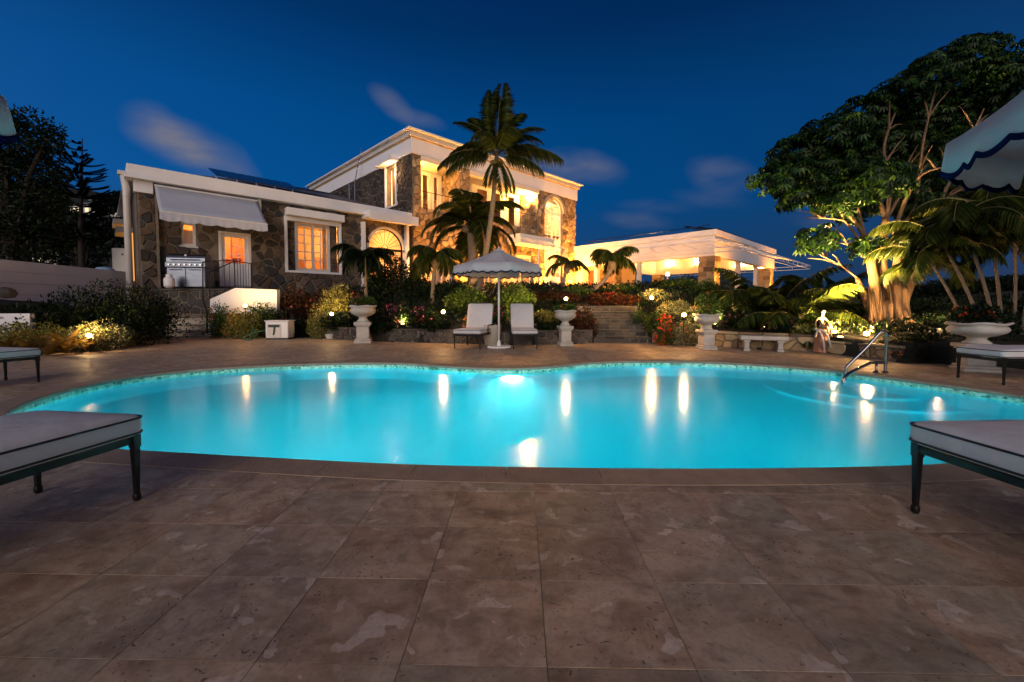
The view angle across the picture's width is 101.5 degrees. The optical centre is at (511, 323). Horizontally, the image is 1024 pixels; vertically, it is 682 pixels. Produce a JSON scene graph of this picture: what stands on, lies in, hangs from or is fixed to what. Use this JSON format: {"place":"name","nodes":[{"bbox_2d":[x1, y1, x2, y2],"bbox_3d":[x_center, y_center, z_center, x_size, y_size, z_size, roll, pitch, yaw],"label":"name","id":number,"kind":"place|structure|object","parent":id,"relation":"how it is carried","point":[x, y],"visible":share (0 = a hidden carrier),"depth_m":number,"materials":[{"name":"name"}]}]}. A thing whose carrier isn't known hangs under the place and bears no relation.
{"place":"outdoors","nodes":[
{"label":"outdoors","id":0,"kind":"place"},
{"bbox_2d":[14,184,123,267],"bbox_3d":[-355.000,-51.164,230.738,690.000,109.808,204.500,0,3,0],"label":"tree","id":1,"kind":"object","parent":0,"point":[75,191],"depth_m":223.19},
{"bbox_2d":[0,287,1023,369],"bbox_3d":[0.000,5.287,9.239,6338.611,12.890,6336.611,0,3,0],"label":"ground","id":2,"kind":"structure","parent":0,"point":[944,351],"depth_m":9.84,"materials":[{"name":"soil"}]},
{"bbox_2d":[0,313,34,338],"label":"white wall","id":3,"kind":"structure","parent":2,"relation":"on","point":[9,318],"depth_m":10.22,"materials":[{"name":"paint"}]},
{"bbox_2d":[0,299,64,337],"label":"dark shrub","id":4,"kind":"object","parent":2,"relation":"on","point":[44,317],"visible":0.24,"depth_m":10.53,"materials":[{"name":"green plant"}]},
{"bbox_2d":[0,104,80,265],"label":"leafy tree","id":5,"kind":"object","parent":2,"relation":"on","point":[22,220],"visible":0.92,"depth_m":15.13,"materials":[{"name":"green plant"}]},
{"bbox_2d":[0,259,125,307],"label":"boundary wall","id":6,"kind":"structure","parent":2,"relation":"on","point":[26,281],"depth_m":13.61,"materials":[{"name":"white paint"}]},
{"bbox_2d":[22,207,124,267],"bbox_3d":[-26.716,-3.727,25.278,7.940,7.543,4.877,0,3,0],"label":"leafy tree","id":7,"kind":"object","parent":2,"relation":"on","point":[103,249],"visible":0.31,"depth_m":25.05,"materials":[{"name":"green plant"}]},
{"bbox_2d":[41,138,118,267],"bbox_3d":[-24.673,-5.198,23.770,3.635,10.573,3.652,0,3,0],"label":"norfolk pine","id":8,"kind":"object","parent":2,"relation":"on","point":[82,182],"visible":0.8,"depth_m":23.66,"materials":[{"name":"green plant"}]},
{"bbox_2d":[89,190,120,267],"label":"leafy tree","id":9,"kind":"object","parent":2,"relation":"on","point":[115,199],"visible":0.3,"depth_m":57.17,"materials":[{"name":"green plant"}]},
{"bbox_2d":[112,248,124,270],"bbox_3d":[-16.440,-2.160,17.658,0.520,2.035,0.430,-1,3,-12],"label":"electric cabinet","id":10,"kind":"object","parent":2,"relation":"on","point":[118,259],"visible":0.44,"depth_m":17.44,"materials":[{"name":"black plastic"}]},
{"bbox_2d":[151,289,246,329],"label":"barbecue terrace","id":11,"kind":"structure","parent":2,"relation":"on","point":[190,297],"depth_m":16.20,"materials":[{"name":"grey stone"}]},
{"bbox_2d":[165,253,213,288],"bbox_3d":[-12.552,-2.052,16.287,1.380,1.360,0.700,0,3,-10],"label":"gas barbecue","id":12,"kind":"object","parent":11,"relation":"on","point":[185,270],"visible":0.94,"depth_m":16.05,"materials":[{"name":"silver metal"}]},
{"bbox_2d":[167,268,185,285],"bbox_3d":[-12.827,-1.788,15.958,0.620,0.700,0.070,0,3,-10],"label":"cabinet door","id":13,"kind":"structure","parent":12,"relation":"in","point":[178,274],"depth_m":15.98,"materials":[{"name":"silver metal"}]},
{"bbox_2d":[186,268,204,286],"bbox_3d":[-12.177,-1.793,16.073,0.620,0.700,0.070,0,3,-10],"label":"cabinet door","id":14,"kind":"structure","parent":12,"relation":"in","point":[194,275],"depth_m":16.08,"materials":[{"name":"silver metal"}]},
{"bbox_2d":[112,163,418,304],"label":"wing house","id":15,"kind":"structure","parent":2,"relation":"on","point":[297,241],"depth_m":19.01,"materials":[{"name":"stone"}]},
{"bbox_2d":[154,184,267,231],"bbox_3d":[-11.998,-4.604,16.787,3.471,1.595,1.605,-2,4,-44],"label":"awning","id":16,"kind":"object","parent":15,"relation":"attached to","point":[176,204],"depth_m":16.52,"materials":[{"name":"fabric"}]},
{"bbox_2d":[221,234,248,286],"bbox_3d":[-11.991,-2.733,18.107,0.986,2.222,0.084,-2,4,-44],"label":"door","id":17,"kind":"structure","parent":15,"relation":"in","point":[244,268],"depth_m":18.09,"materials":[{"name":"white paint"}]},
{"bbox_2d":[294,222,329,271],"bbox_3d":[-9.770,-3.715,20.504,1.627,2.295,0.080,-2,4,-44],"label":"window","id":18,"kind":"structure","parent":15,"relation":"in","point":[296,224],"depth_m":20.48,"materials":[{"name":"white glass"}]},
{"bbox_2d":[259,305,306,337],"bbox_3d":[-8.371,-0.045,15.280,1.744,1.291,1.503,0,3,0],"label":"flowering shrub","id":19,"kind":"object","parent":2,"relation":"on","point":[285,314],"visible":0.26,"depth_m":15.12,"materials":[{"name":"green plant"}]},
{"bbox_2d":[278,284,315,321],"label":"croton shrub","id":20,"kind":"object","parent":2,"relation":"on","point":[293,302],"visible":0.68,"depth_m":15.74,"materials":[{"name":"red plant"}]},
{"bbox_2d":[289,317,315,337],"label":"dark shrub","id":21,"kind":"object","parent":2,"relation":"on","point":[300,332],"visible":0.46,"depth_m":14.72,"materials":[{"name":"green plant"}]},
{"bbox_2d":[305,300,334,338],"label":"feathery bush","id":22,"kind":"object","parent":2,"relation":"on","point":[320,330],"visible":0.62,"depth_m":14.44,"materials":[{"name":"green plant"}]},
{"bbox_2d":[318,282,351,315],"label":"feathery bush","id":23,"kind":"object","parent":2,"relation":"on","point":[336,305],"visible":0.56,"depth_m":14.80,"materials":[{"name":"yellow plant"}]},
{"bbox_2d":[319,310,358,330],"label":"dark shrub","id":24,"kind":"object","parent":2,"relation":"on","point":[342,319],"visible":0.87,"depth_m":14.07,"materials":[{"name":"green plant"}]},
{"bbox_2d":[330,243,394,295],"bbox_3d":[-5.450,-1.688,15.617,2.163,2.548,2.236,0,3,0],"label":"palm","id":25,"kind":"object","parent":2,"relation":"on","point":[367,261],"visible":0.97,"depth_m":15.01,"materials":[{"name":"green plant"}]},
{"bbox_2d":[362,255,422,306],"bbox_3d":[-4.603,-1.719,16.347,2.248,2.136,2.131,0,3,0],"label":"dark shrub","id":26,"kind":"object","parent":2,"relation":"on","point":[383,287],"visible":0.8,"depth_m":16.02,"materials":[{"name":"green plant"}]},
{"bbox_2d":[367,302,417,328],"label":"flowering shrub","id":27,"kind":"object","parent":2,"relation":"on","point":[391,315],"visible":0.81,"depth_m":13.19,"materials":[{"name":"green plant"}]},
{"bbox_2d":[399,274,436,300],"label":"dark shrub","id":28,"kind":"object","parent":2,"relation":"on","point":[425,287],"visible":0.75,"depth_m":16.01,"materials":[{"name":"green plant"}]},
{"bbox_2d":[405,305,441,328],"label":"flowering shrub","id":29,"kind":"object","parent":2,"relation":"on","point":[419,318],"visible":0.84,"depth_m":13.05,"materials":[{"name":"green plant"}]},
{"bbox_2d":[406,245,463,303],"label":"palm","id":30,"kind":"object","parent":2,"relation":"on","point":[427,258],"visible":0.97,"depth_m":15.08,"materials":[{"name":"green plant"}]},
{"bbox_2d":[421,319,449,332],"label":"dark shrub","id":31,"kind":"object","parent":2,"relation":"on","point":[433,325],"visible":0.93,"depth_m":12.70,"materials":[{"name":"green plant"}]},
{"bbox_2d":[305,126,583,288],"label":"house","id":32,"kind":"structure","parent":2,"relation":"on","point":[397,171],"depth_m":28.50,"materials":[{"name":"paint"}]},
{"bbox_2d":[433,278,472,301],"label":"dark shrub","id":33,"kind":"object","parent":2,"relation":"on","point":[444,291],"visible":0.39,"depth_m":15.31,"materials":[{"name":"green plant"}]},
{"bbox_2d":[442,283,490,311],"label":"leafy shrub","id":34,"kind":"object","parent":2,"relation":"on","point":[463,295],"visible":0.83,"depth_m":14.23,"materials":[{"name":"green plant"}]},
{"bbox_2d":[420,188,524,287],"bbox_3d":[-1.685,-3.417,17.711,4.291,3.888,4.032,-1,3,-18],"label":"date palm","id":35,"kind":"object","parent":2,"relation":"on","point":[470,239],"visible":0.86,"depth_m":17.38,"materials":[{"name":"green plant"}]},
{"bbox_2d":[437,82,563,291],"bbox_3d":[-0.424,-5.226,15.899,4.810,8.471,3.330,0,3,0],"label":"coconut palm","id":36,"kind":"object","parent":2,"relation":"on","point":[507,136],"visible":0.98,"depth_m":15.72,"materials":[{"name":"green plant"}]},
{"bbox_2d":[0,335,1023,681],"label":"pool deck","id":37,"kind":"structure","parent":2,"relation":"on","point":[190,567],"depth_m":1.85,"materials":[{"name":"tile"}]},
{"bbox_2d":[0,95,18,148],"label":"parasol","id":38,"kind":"object","parent":37,"relation":"on","point":[8,134],"visible":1,"depth_m":2.02,"materials":[{"name":"white fabric"}]},
{"bbox_2d":[0,347,40,381],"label":"chaise longue","id":39,"kind":"object","parent":37,"relation":"on","point":[9,354],"visible":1,"depth_m":6.05,"materials":[{"name":"fabric"}]},
{"bbox_2d":[0,321,45,346],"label":"variegated shrub","id":40,"kind":"object","parent":37,"relation":"on","point":[15,332],"visible":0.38,"depth_m":9.79,"materials":[{"name":"green plant"}]},
{"bbox_2d":[18,330,85,354],"bbox_3d":[-10.385,0.412,9.394,1.376,0.576,1.196,0,3,0],"label":"bromeliad","id":41,"kind":"object","parent":37,"relation":"on","point":[49,347],"visible":0.9,"depth_m":9.36,"materials":[{"name":"green plant"}]},
{"bbox_2d":[24,321,81,354],"bbox_3d":[-11.347,0.366,10.319,1.063,0.872,1.307,0,3,0],"label":"variegated shrub","id":42,"kind":"object","parent":37,"relation":"on","point":[57,331],"visible":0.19,"depth_m":10.17,"materials":[{"name":"green plant"}]},
{"bbox_2d":[1,284,121,347],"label":"oleander hedge","id":43,"kind":"object","parent":37,"relation":"on","point":[76,315],"visible":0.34,"depth_m":11.29,"materials":[{"name":"green plant"}]},
{"bbox_2d":[18,324,107,352],"bbox_3d":[-10.325,0.343,9.692,1.574,0.690,1.321,0,3,0],"label":"bromeliad","id":44,"kind":"object","parent":37,"relation":"on","point":[68,346],"visible":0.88,"depth_m":9.69,"materials":[{"name":"green plant"}]},
{"bbox_2d":[0,410,142,500],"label":"chaise longue","id":45,"kind":"object","parent":37,"relation":"on","point":[35,444],"visible":1,"depth_m":2.14,"materials":[{"name":"fabric"}]},
{"bbox_2d":[61,317,136,351],"bbox_3d":[-10.596,0.298,10.777,1.252,0.973,1.548,0,3,0],"label":"variegated shrub","id":46,"kind":"object","parent":37,"relation":"on","point":[94,329],"visible":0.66,"depth_m":10.63,"materials":[{"name":"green plant"}]},
{"bbox_2d":[68,278,197,346],"bbox_3d":[-11.284,-0.258,12.299,2.725,2.199,2.751,0,3,0],"label":"oleander hedge","id":47,"kind":"object","parent":37,"relation":"on","point":[135,320],"visible":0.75,"depth_m":12.01,"materials":[{"name":"green plant"}]},
{"bbox_2d":[159,318,208,335],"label":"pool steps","id":48,"kind":"structure","parent":37,"relation":"on","point":[196,329],"depth_m":15.83,"materials":[{"name":"stone"}]},
{"bbox_2d":[199,300,235,337],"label":"dark shrub","id":49,"kind":"object","parent":37,"relation":"on","point":[218,322],"visible":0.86,"depth_m":14.70,"materials":[{"name":"green plant"}]},
{"bbox_2d":[206,288,279,335],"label":"stair parapet","id":50,"kind":"structure","parent":37,"relation":"on","point":[235,298],"depth_m":15.32,"materials":[{"name":"white paint"}]},
{"bbox_2d":[208,261,251,298],"bbox_3d":[-10.678,-1.661,15.967,0.981,1.446,1.188,0,3,0],"label":"landing railing","id":51,"kind":"object","parent":50,"relation":"on","point":[235,285],"visible":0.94,"depth_m":15.40,"materials":[{"name":"black metal"}]},
{"bbox_2d":[220,307,265,338],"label":"flowering shrub","id":52,"kind":"object","parent":37,"relation":"on","point":[238,327],"visible":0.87,"depth_m":14.33,"materials":[{"name":"green plant"}]},
{"bbox_2d":[240,301,282,337],"bbox_3d":[-8.989,-0.079,14.944,1.284,1.529,1.139,0,3,0],"label":"dark shrub","id":53,"kind":"object","parent":37,"relation":"on","point":[261,311],"visible":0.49,"depth_m":14.81,"materials":[{"name":"green plant"}]},
{"bbox_2d":[265,320,294,339],"bbox_3d":[-7.874,0.191,14.190,0.760,0.640,0.642,0,3,-6],"label":"storage box","id":54,"kind":"object","parent":37,"relation":"on","point":[279,329],"visible":1,"depth_m":13.95,"materials":[{"name":"white paint"}]},
{"bbox_2d":[224,324,353,339],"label":"garden wall","id":55,"kind":"structure","parent":37,"relation":"on","point":[342,333],"depth_m":14.02,"materials":[{"name":"grey stone"}]},
{"bbox_2d":[349,305,376,343],"bbox_3d":[-4.537,-0.004,12.747,0.805,1.155,0.805,0,3,0],"label":"pedestal urn","id":56,"kind":"object","parent":37,"relation":"on","point":[362,324],"visible":0.98,"depth_m":12.55,"materials":[{"name":"stone"}]},
{"bbox_2d":[348,327,592,344],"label":"garden wall","id":57,"kind":"structure","parent":37,"relation":"on","point":[582,336],"depth_m":12.49,"materials":[{"name":"grey stone"}]},
{"bbox_2d":[453,303,493,348],"bbox_3d":[-0.989,0.018,11.713,0.828,1.203,1.790,1,3,14],"label":"chaise longue","id":58,"kind":"object","parent":37,"relation":"on","point":[479,315],"visible":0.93,"depth_m":11.89,"materials":[{"name":"fabric"}]},
{"bbox_2d":[452,247,542,348],"bbox_3d":[-0.355,-0.721,11.253,2.396,2.710,2.333,0,3,0],"label":"parasol","id":59,"kind":"object","parent":37,"relation":"on","point":[499,263],"visible":1,"depth_m":10.63,"materials":[{"name":"white fabric"}]},
{"bbox_2d":[509,303,537,348],"bbox_3d":[0.304,0.018,11.715,0.728,1.203,1.790,0,3,-3],"label":"chaise longue","id":60,"kind":"object","parent":37,"relation":"on","point":[521,319],"visible":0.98,"depth_m":11.92,"materials":[{"name":"fabric"}]},
{"bbox_2d":[554,310,576,346],"bbox_3d":[1.500,0.107,11.778,0.644,1.020,0.644,0,3,0],"label":"pedestal urn","id":61,"kind":"object","parent":37,"relation":"on","point":[565,328],"visible":0.98,"depth_m":11.63,"materials":[{"name":"stone"}]},
{"bbox_2d":[575,306,651,342],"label":"stone steps","id":62,"kind":"structure","parent":37,"relation":"on","point":[615,324],"depth_m":13.23,"materials":[{"name":"stone"}]},
{"bbox_2d":[653,314,675,345],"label":"flowering shrub","id":63,"kind":"object","parent":37,"relation":"on","point":[665,337],"visible":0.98,"depth_m":11.93,"materials":[{"name":"red plant"}]},
{"bbox_2d":[693,313,720,349],"bbox_3d":[5.044,0.194,10.836,0.661,0.928,0.661,0,3,0],"label":"pedestal urn","id":64,"kind":"object","parent":37,"relation":"on","point":[706,332],"visible":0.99,"depth_m":10.69,"materials":[{"name":"stone"}]},
{"bbox_2d":[694,290,720,314],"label":"urn plant","id":65,"kind":"object","parent":64,"relation":"in","point":[708,301],"visible":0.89,"depth_m":10.74,"materials":[{"name":"green plant"}]},
{"bbox_2d":[652,329,813,351],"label":"garden wall","id":66,"kind":"structure","parent":37,"relation":"on","point":[726,339],"depth_m":10.82,"materials":[{"name":"stone"}]},
{"bbox_2d":[738,335,788,351],"bbox_3d":[6.251,0.484,10.436,1.042,0.381,0.400,1,3,19],"label":"stone bench","id":67,"kind":"object","parent":37,"relation":"on","point":[779,341],"visible":1,"depth_m":10.29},
{"bbox_2d":[812,310,832,352],"bbox_3d":[7.456,0.166,10.063,0.394,1.011,0.410,1,3,30],"label":"statue","id":68,"kind":"object","parent":37,"relation":"on","point":[817,346],"visible":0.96,"depth_m":9.98,"materials":[{"name":"stone"}]},
{"bbox_2d":[824,340,905,361],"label":"garden wall","id":69,"kind":"structure","parent":37,"relation":"on","point":[870,352],"depth_m":8.97,"materials":[{"name":"stone"}]},
{"bbox_2d":[841,329,888,381],"bbox_3d":[5.782,0.633,6.968,1.024,1.087,0.279,-1,3,-14],"label":"pool handrail","id":70,"kind":"object","parent":37,"relation":"on","point":[861,352],"visible":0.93,"depth_m":6.97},
{"bbox_2d":[908,420,1023,513],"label":"chaise longue","id":71,"kind":"object","parent":37,"relation":"on","point":[993,449],"visible":1,"depth_m":2.05,"materials":[{"name":"fabric"}]},
{"bbox_2d":[943,321,1014,372],"bbox_3d":[8.076,0.386,7.268,0.824,0.855,0.824,0,3,0],"label":"pedestal urn","id":72,"kind":"object","parent":37,"relation":"on","point":[980,333],"visible":0.77,"depth_m":7.11,"materials":[{"name":"stone"}]},
{"bbox_2d":[948,303,1009,323],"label":"urn plant","id":73,"kind":"object","parent":72,"relation":"in","point":[986,313],"visible":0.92,"depth_m":7.15,"materials":[{"name":"green plant"}]},
{"bbox_2d":[939,91,1023,193],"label":"parasol","id":74,"kind":"object","parent":37,"relation":"on","point":[987,154],"visible":1,"depth_m":2.53,"materials":[{"name":"white fabric"}]},
{"bbox_2d":[956,345,1023,384],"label":"chaise longue","id":75,"kind":"object","parent":37,"relation":"on","point":[1008,353],"visible":1,"depth_m":6.11,"materials":[{"name":"fabric"}]},
{"bbox_2d":[494,280,536,309],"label":"leafy shrub","id":76,"kind":"object","parent":2,"relation":"on","point":[507,298],"visible":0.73,"depth_m":13.93,"materials":[{"name":"green plant"}]},
{"bbox_2d":[12,361,1023,470],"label":"pool basin","id":77,"kind":"object","parent":2,"relation":"in","point":[30,406],"visible":0.06,"depth_m":7.61,"materials":[{"name":"tile"}]},
{"bbox_2d":[24,365,1023,468],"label":"pool water","id":78,"kind":"structure","parent":77,"relation":"in","point":[652,416],"depth_m":4.67,"materials":[{"name":"teal liquid"}]},
{"bbox_2d":[519,290,580,302],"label":"clipped hedge","id":79,"kind":"object","parent":2,"relation":"on","point":[560,295],"visible":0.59,"depth_m":14.96,"materials":[{"name":"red plant"}]},
{"bbox_2d":[545,254,589,286],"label":"palm","id":80,"kind":"object","parent":2,"relation":"on","point":[567,263],"visible":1,"depth_m":17.14,"materials":[{"name":"green plant"}]},
{"bbox_2d":[569,304,598,342],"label":"croton shrub","id":81,"kind":"object","parent":2,"relation":"on","point":[582,323],"visible":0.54,"depth_m":12.71,"materials":[{"name":"red plant"}]},
{"bbox_2d":[580,291,641,305],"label":"clipped hedge","id":82,"kind":"object","parent":2,"relation":"on","point":[619,299],"visible":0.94,"depth_m":15.01,"materials":[{"name":"red plant"}]},
{"bbox_2d":[588,245,638,293],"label":"leaning palm","id":83,"kind":"object","parent":2,"relation":"on","point":[616,260],"visible":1,"depth_m":16.46,"materials":[{"name":"green plant"}]},
{"bbox_2d":[268,279,1023,341],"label":"ground cover","id":84,"kind":"object","parent":2,"relation":"on","point":[918,315],"visible":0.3,"depth_m":13.55,"materials":[{"name":"green plant"}]},
{"bbox_2d":[655,298,693,318],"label":"floodlit shrub","id":85,"kind":"object","parent":2,"relation":"on","point":[677,308],"visible":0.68,"depth_m":13.01,"materials":[{"name":"yellow plant"}]},
{"bbox_2d":[658,276,697,290],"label":"leafy shrub","id":86,"kind":"object","parent":2,"relation":"on","point":[683,280],"visible":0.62,"depth_m":16.10,"materials":[{"name":"green plant"}]},
{"bbox_2d":[673,317,700,345],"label":"floodlit shrub","id":87,"kind":"object","parent":2,"relation":"on","point":[692,326],"visible":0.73,"depth_m":11.81,"materials":[{"name":"green plant"}]},
{"bbox_2d":[574,224,810,288],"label":"open pavilion","id":88,"kind":"structure","parent":2,"relation":"on","point":[707,250],"depth_m":30.83,"materials":[{"name":"white paint"}]},
{"bbox_2d":[689,278,725,298],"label":"leafy shrub","id":89,"kind":"object","parent":2,"relation":"on","point":[707,286],"visible":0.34,"depth_m":15.27,"materials":[{"name":"green plant"}]},
{"bbox_2d":[716,313,767,328],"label":"dark shrub","id":90,"kind":"object","parent":2,"relation":"on","point":[727,318],"visible":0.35,"depth_m":11.37,"materials":[{"name":"green plant"}]},
{"bbox_2d":[701,264,853,317],"bbox_3d":[7.568,-0.772,12.730,3.781,1.869,4.174,0,3,0],"label":"areca palm","id":91,"kind":"object","parent":2,"relation":"on","point":[796,296],"visible":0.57,"depth_m":11.91,"materials":[{"name":"green plant"}]},
{"bbox_2d":[757,316,801,332],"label":"dark shrub","id":92,"kind":"object","parent":2,"relation":"on","point":[779,329],"visible":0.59,"depth_m":10.69,"materials":[{"name":"green plant"}]},
{"bbox_2d":[732,284,867,331],"bbox_3d":[7.905,-0.266,11.468,3.401,1.534,3.527,1,3,27],"label":"areca palm","id":93,"kind":"object","parent":2,"relation":"on","point":[837,308],"visible":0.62,"depth_m":10.87,"materials":[{"name":"green plant"}]},
{"bbox_2d":[766,310,851,348],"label":"fern palm","id":94,"kind":"object","parent":2,"relation":"on","point":[805,318],"visible":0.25,"depth_m":10.37,"materials":[{"name":"green plant"}]},
{"bbox_2d":[775,271,868,301],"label":"areca palm","id":95,"kind":"object","parent":2,"relation":"on","point":[830,283],"visible":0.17,"depth_m":15.92,"materials":[{"name":"green plant"}]},
{"bbox_2d":[745,31,1023,331],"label":"umbrella tree","id":96,"kind":"object","parent":2,"relation":"on","point":[889,149],"visible":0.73,"depth_m":10.33,"materials":[{"name":"green plant"}]},
{"bbox_2d":[874,331,951,362],"bbox_3d":[8.515,0.488,8.770,1.535,0.689,1.121,0,3,0],"label":"clipped hedge","id":97,"kind":"object","parent":2,"relation":"on","point":[907,338],"visible":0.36,"depth_m":8.59,"materials":[{"name":"green plant"}]},
{"bbox_2d":[901,283,954,297],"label":"slope shrub","id":98,"kind":"object","parent":2,"relation":"on","point":[920,291],"visible":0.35,"depth_m":18.02,"materials":[{"name":"green plant"}]},
{"bbox_2d":[862,235,1007,320],"bbox_3d":[8.830,-0.768,8.880,1.881,1.997,2.110,0,3,0],"label":"cane palm","id":99,"kind":"object","parent":2,"relation":"on","point":[925,262],"visible":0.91,"depth_m":8.67,"materials":[{"name":"green plant"}]},
{"bbox_2d":[868,207,1023,314],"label":"cane palm","id":100,"kind":"object","parent":2,"relation":"on","point":[987,232],"visible":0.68,"depth_m":8.32,"materials":[{"name":"green plant"}]},
{"bbox_2d":[881,196,1023,305],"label":"cane palm","id":101,"kind":"object","parent":2,"relation":"on","point":[943,216],"visible":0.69,"depth_m":7.80,"materials":[{"name":"green plant"}]},
{"bbox_2d":[908,191,1023,312],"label":"cane palm","id":102,"kind":"object","parent":2,"relation":"on","point":[931,207],"visible":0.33,"depth_m":8.94,"materials":[{"name":"green plant"}]},
{"bbox_2d":[920,277,1021,295],"bbox_3d":[19.503,-1.613,18.018,3.436,0.975,2.932,0,3,0],"label":"slope shrub","id":103,"kind":"object","parent":2,"relation":"on","point":[940,287],"visible":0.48,"depth_m":17.41,"materials":[{"name":"green plant"}]},
{"bbox_2d":[948,230,1023,290],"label":"cane palm","id":104,"kind":"object","parent":2,"relation":"on","point":[1006,249],"visible":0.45,"depth_m":9.73,"materials":[{"name":"green plant"}]},
{"bbox_2d":[960,175,1023,322],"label":"cane palm","id":105,"kind":"object","parent":2,"relation":"on","point":[979,194],"visible":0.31,"depth_m":9.23,"materials":[{"name":"green plant"}]},
{"bbox_2d":[978,273,1023,290],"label":"slope shrub","id":106,"kind":"object","parent":2,"relation":"on","point":[1007,280],"visible":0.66,"depth_m":16.78,"materials":[{"name":"green plant"}]},
{"bbox_2d":[0,0,1023,290],"label":"sky","id":107,"kind":"structure","parent":0,"point":[663,111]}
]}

